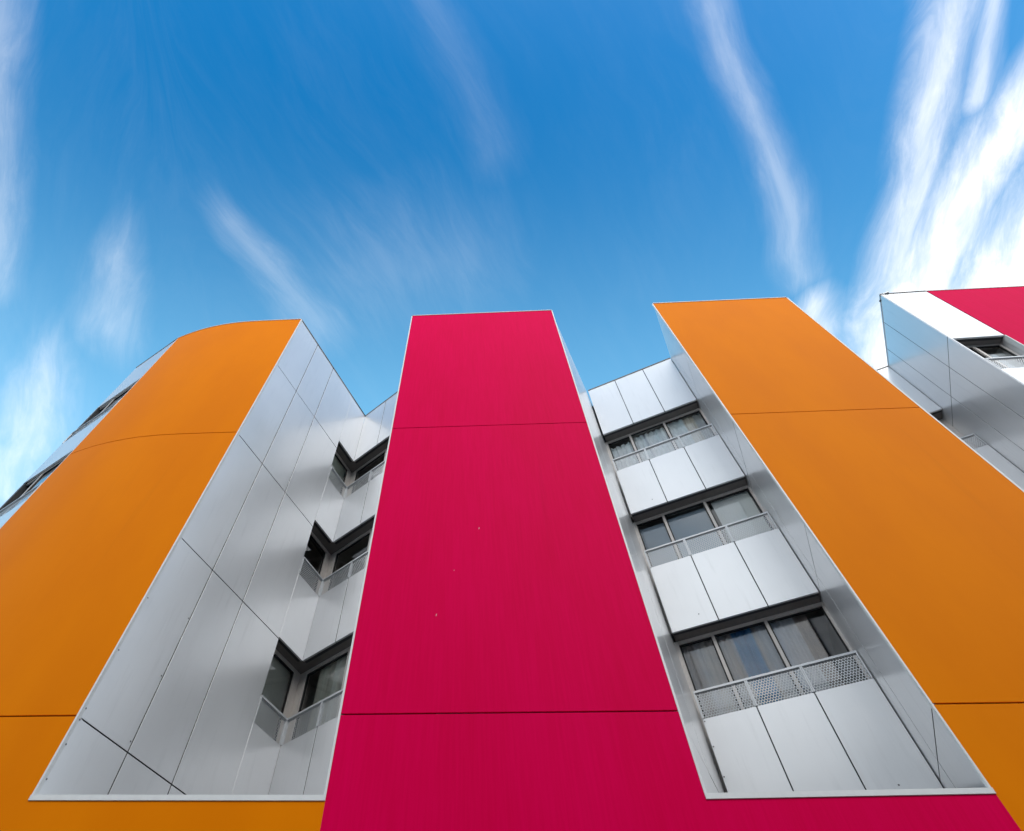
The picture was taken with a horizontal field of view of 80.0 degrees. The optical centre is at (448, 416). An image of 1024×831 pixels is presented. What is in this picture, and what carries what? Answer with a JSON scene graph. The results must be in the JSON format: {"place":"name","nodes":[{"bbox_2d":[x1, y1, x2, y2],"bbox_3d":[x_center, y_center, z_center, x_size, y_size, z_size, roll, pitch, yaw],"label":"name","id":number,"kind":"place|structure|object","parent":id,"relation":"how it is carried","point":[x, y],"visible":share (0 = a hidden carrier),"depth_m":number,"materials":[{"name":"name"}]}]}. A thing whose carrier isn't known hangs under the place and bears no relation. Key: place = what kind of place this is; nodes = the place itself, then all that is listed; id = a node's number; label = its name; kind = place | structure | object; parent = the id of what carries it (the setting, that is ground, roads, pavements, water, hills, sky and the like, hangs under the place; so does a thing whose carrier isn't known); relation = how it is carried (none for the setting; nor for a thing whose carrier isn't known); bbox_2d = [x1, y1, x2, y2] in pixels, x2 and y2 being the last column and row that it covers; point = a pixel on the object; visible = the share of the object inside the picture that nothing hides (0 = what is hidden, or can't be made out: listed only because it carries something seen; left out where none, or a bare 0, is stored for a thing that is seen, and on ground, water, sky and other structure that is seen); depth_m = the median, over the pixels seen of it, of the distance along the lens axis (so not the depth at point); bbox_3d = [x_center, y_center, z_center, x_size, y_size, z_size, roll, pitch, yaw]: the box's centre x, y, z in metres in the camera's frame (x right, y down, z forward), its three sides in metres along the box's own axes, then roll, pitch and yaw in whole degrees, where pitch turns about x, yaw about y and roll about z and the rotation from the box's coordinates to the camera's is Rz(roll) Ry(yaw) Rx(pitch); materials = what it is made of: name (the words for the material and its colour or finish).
{"place":"outdoors","nodes":[
{"label":"outdoors","id":0,"kind":"place"},
{"bbox_2d":[0,286,1023,830],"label":"apartment building","id":1,"kind":"structure","parent":0,"point":[484,596],"depth_m":8.61,"materials":[{"name":"metal"}]},
{"bbox_2d":[2,458,64,514],"bbox_3d":[-7.918,1.775,10.909,1.625,2.722,0.094,-29,-63,18],"label":"window","id":2,"kind":"structure","parent":1,"relation":"in","point":[41,478],"depth_m":11.82,"materials":[{"name":"grey metal"}]},
{"bbox_2d":[85,384,134,427],"bbox_3d":[-7.859,0.224,13.358,1.625,2.722,0.094,-29,-63,18],"label":"window","id":3,"kind":"structure","parent":1,"relation":"in","point":[120,396],"depth_m":14.34,"materials":[{"name":"grey metal"}]},
{"bbox_2d":[255,656,290,737],"bbox_3d":[-3.057,4.750,9.229,0.022,2.700,1.184,-22,-61,14],"label":"roller blind","id":4,"kind":"object","parent":1,"relation":"attached to","point":[276,684],"visible":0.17,"depth_m":10.09,"materials":[{"name":"fabric"}]},
{"bbox_2d":[273,649,297,743],"bbox_3d":[-3.007,4.733,9.230,0.090,2.722,1.264,-22,-61,14],"label":"window","id":5,"kind":"structure","parent":1,"relation":"in","point":[277,655],"depth_m":10.35,"materials":[{"name":"grey metal"}]},
{"bbox_2d":[310,531,327,593],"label":"window","id":6,"kind":"structure","parent":1,"relation":"in","point":[325,553],"depth_m":12.84,"materials":[{"name":"grey metal"}]},
{"bbox_2d":[307,655,346,731],"bbox_3d":[-2.004,4.931,9.330,0.680,2.680,0.055,-35,-65,21],"label":"curtain","id":7,"kind":"object","parent":1,"relation":"hanging from","point":[330,680],"visible":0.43,"depth_m":10.06,"materials":[{"name":"fabric"}]},
{"bbox_2d":[329,456,344,490],"bbox_3d":[-2.939,1.648,14.129,0.022,2.700,1.184,-22,-61,14],"label":"roller blind","id":8,"kind":"object","parent":1,"relation":"attached to","point":[338,467],"visible":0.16,"depth_m":15.14,"materials":[{"name":"fabric"}]},
{"bbox_2d":[334,452,349,496],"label":"window","id":9,"kind":"structure","parent":1,"relation":"in","point":[336,455],"depth_m":15.31,"materials":[{"name":"grey metal"}]},
{"bbox_2d":[324,528,372,592],"bbox_3d":[-1.513,3.018,11.542,2.538,2.722,0.094,-35,-65,21],"label":"window","id":10,"kind":"structure","parent":1,"relation":"in","point":[335,558],"depth_m":12.81,"materials":[{"name":"grey metal"}]},
{"bbox_2d":[349,448,386,493],"bbox_3d":[-1.454,1.468,13.991,2.538,2.722,0.094,-35,-65,21],"label":"window","id":11,"kind":"structure","parent":1,"relation":"in","point":[383,452],"depth_m":15.30,"materials":[{"name":"grey metal"}]},
{"bbox_2d":[611,442,638,469],"bbox_3d":[4.136,1.376,13.691,0.560,2.500,0.055,-22,-61,15],"label":"curtain","id":12,"kind":"object","parent":1,"relation":"hanging from","point":[622,450],"visible":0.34,"depth_m":14.48,"materials":[{"name":"fabric"}]},
{"bbox_2d":[634,427,674,461],"bbox_3d":[4.790,1.081,13.548,0.780,2.600,0.056,-22,-61,15],"label":"curtain","id":13,"kind":"object","parent":1,"relation":"hanging from","point":[656,436],"visible":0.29,"depth_m":14.35,"materials":[{"name":"fabric"}]},
{"bbox_2d":[640,523,677,566],"bbox_3d":[4.078,2.923,11.251,0.560,2.560,0.022,-22,-61,15],"label":"roller blind","id":14,"kind":"object","parent":1,"relation":"attached to","point":[654,536],"visible":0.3,"depth_m":11.99,"materials":[{"name":"fabric"}]},
{"bbox_2d":[605,408,716,519],"bbox_3d":[4.847,0.987,13.536,2.477,2.722,0.094,-22,-61,15],"label":"window","id":15,"kind":"structure","parent":1,"relation":"in","point":[630,436],"depth_m":14.45,"materials":[{"name":"grey metal"}]},
{"bbox_2d":[667,413,711,447],"bbox_3d":[5.542,0.753,13.364,0.780,2.670,0.056,-22,-61,15],"label":"curtain","id":16,"kind":"object","parent":1,"relation":"hanging from","point":[686,424],"visible":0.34,"depth_m":14.15,"materials":[{"name":"fabric"}]},
{"bbox_2d":[667,508,721,556],"bbox_3d":[4.732,2.643,11.082,0.780,2.600,0.022,-22,-61,15],"label":"roller blind","id":17,"kind":"object","parent":1,"relation":"attached to","point":[690,523],"visible":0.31,"depth_m":11.83,"materials":[{"name":"fabric"}]},
{"bbox_2d":[633,485,775,636],"bbox_3d":[4.788,2.538,11.086,2.477,2.722,0.094,-22,-61,15],"label":"window","id":18,"kind":"structure","parent":1,"relation":"in","point":[705,502],"depth_m":11.96,"materials":[{"name":"metal"}]},
{"bbox_2d":[681,640,738,717],"bbox_3d":[4.025,4.428,8.867,0.550,2.680,0.056,-22,-61,15],"label":"curtain","id":19,"kind":"object","parent":1,"relation":"hanging from","point":[706,670],"visible":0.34,"depth_m":9.51,"materials":[{"name":"fabric"}]},
{"bbox_2d":[711,491,770,540],"bbox_3d":[5.515,2.295,10.902,0.710,2.700,0.022,-22,-61,15],"label":"roller blind","id":20,"kind":"object","parent":1,"relation":"attached to","point":[736,507],"visible":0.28,"depth_m":11.63,"materials":[{"name":"fabric"}]},
{"bbox_2d":[717,625,798,708],"bbox_3d":[4.674,4.162,8.683,0.780,2.680,0.056,-22,-61,15],"label":"curtain","id":21,"kind":"object","parent":1,"relation":"hanging from","point":[749,652],"visible":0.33,"depth_m":9.34,"materials":[{"name":"fabric"}]},
{"bbox_2d":[770,614,845,693],"bbox_3d":[5.317,3.896,8.499,0.540,2.680,0.054,-22,-61,15],"label":"curtain","id":22,"kind":"object","parent":1,"relation":"hanging from","point":[799,640],"visible":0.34,"depth_m":9.15,"materials":[{"name":"fabric"}]},
{"bbox_2d":[938,419,978,448],"bbox_3d":[10.414,1.332,13.621,2.900,2.722,0.094,-22,-61,15],"label":"window","id":23,"kind":"structure","parent":1,"relation":"in","point":[950,427],"depth_m":13.98,"materials":[{"name":"grey metal"}]},
{"bbox_2d":[965,344,1022,367],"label":"window","id":24,"kind":"structure","parent":1,"relation":"in","point":[978,349],"depth_m":12.72,"materials":[{"name":"grey metal"}]},
{"bbox_2d":[988,353,1023,367],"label":"roller blind","id":25,"kind":"object","parent":1,"relation":"attached to","point":[999,355],"visible":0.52,"depth_m":12.43,"materials":[{"name":"fabric"}]},
{"bbox_2d":[0,0,1023,506],"label":"sky","id":26,"kind":"structure","parent":0,"point":[352,170],"materials":[{"name":"blue"}]}
]}

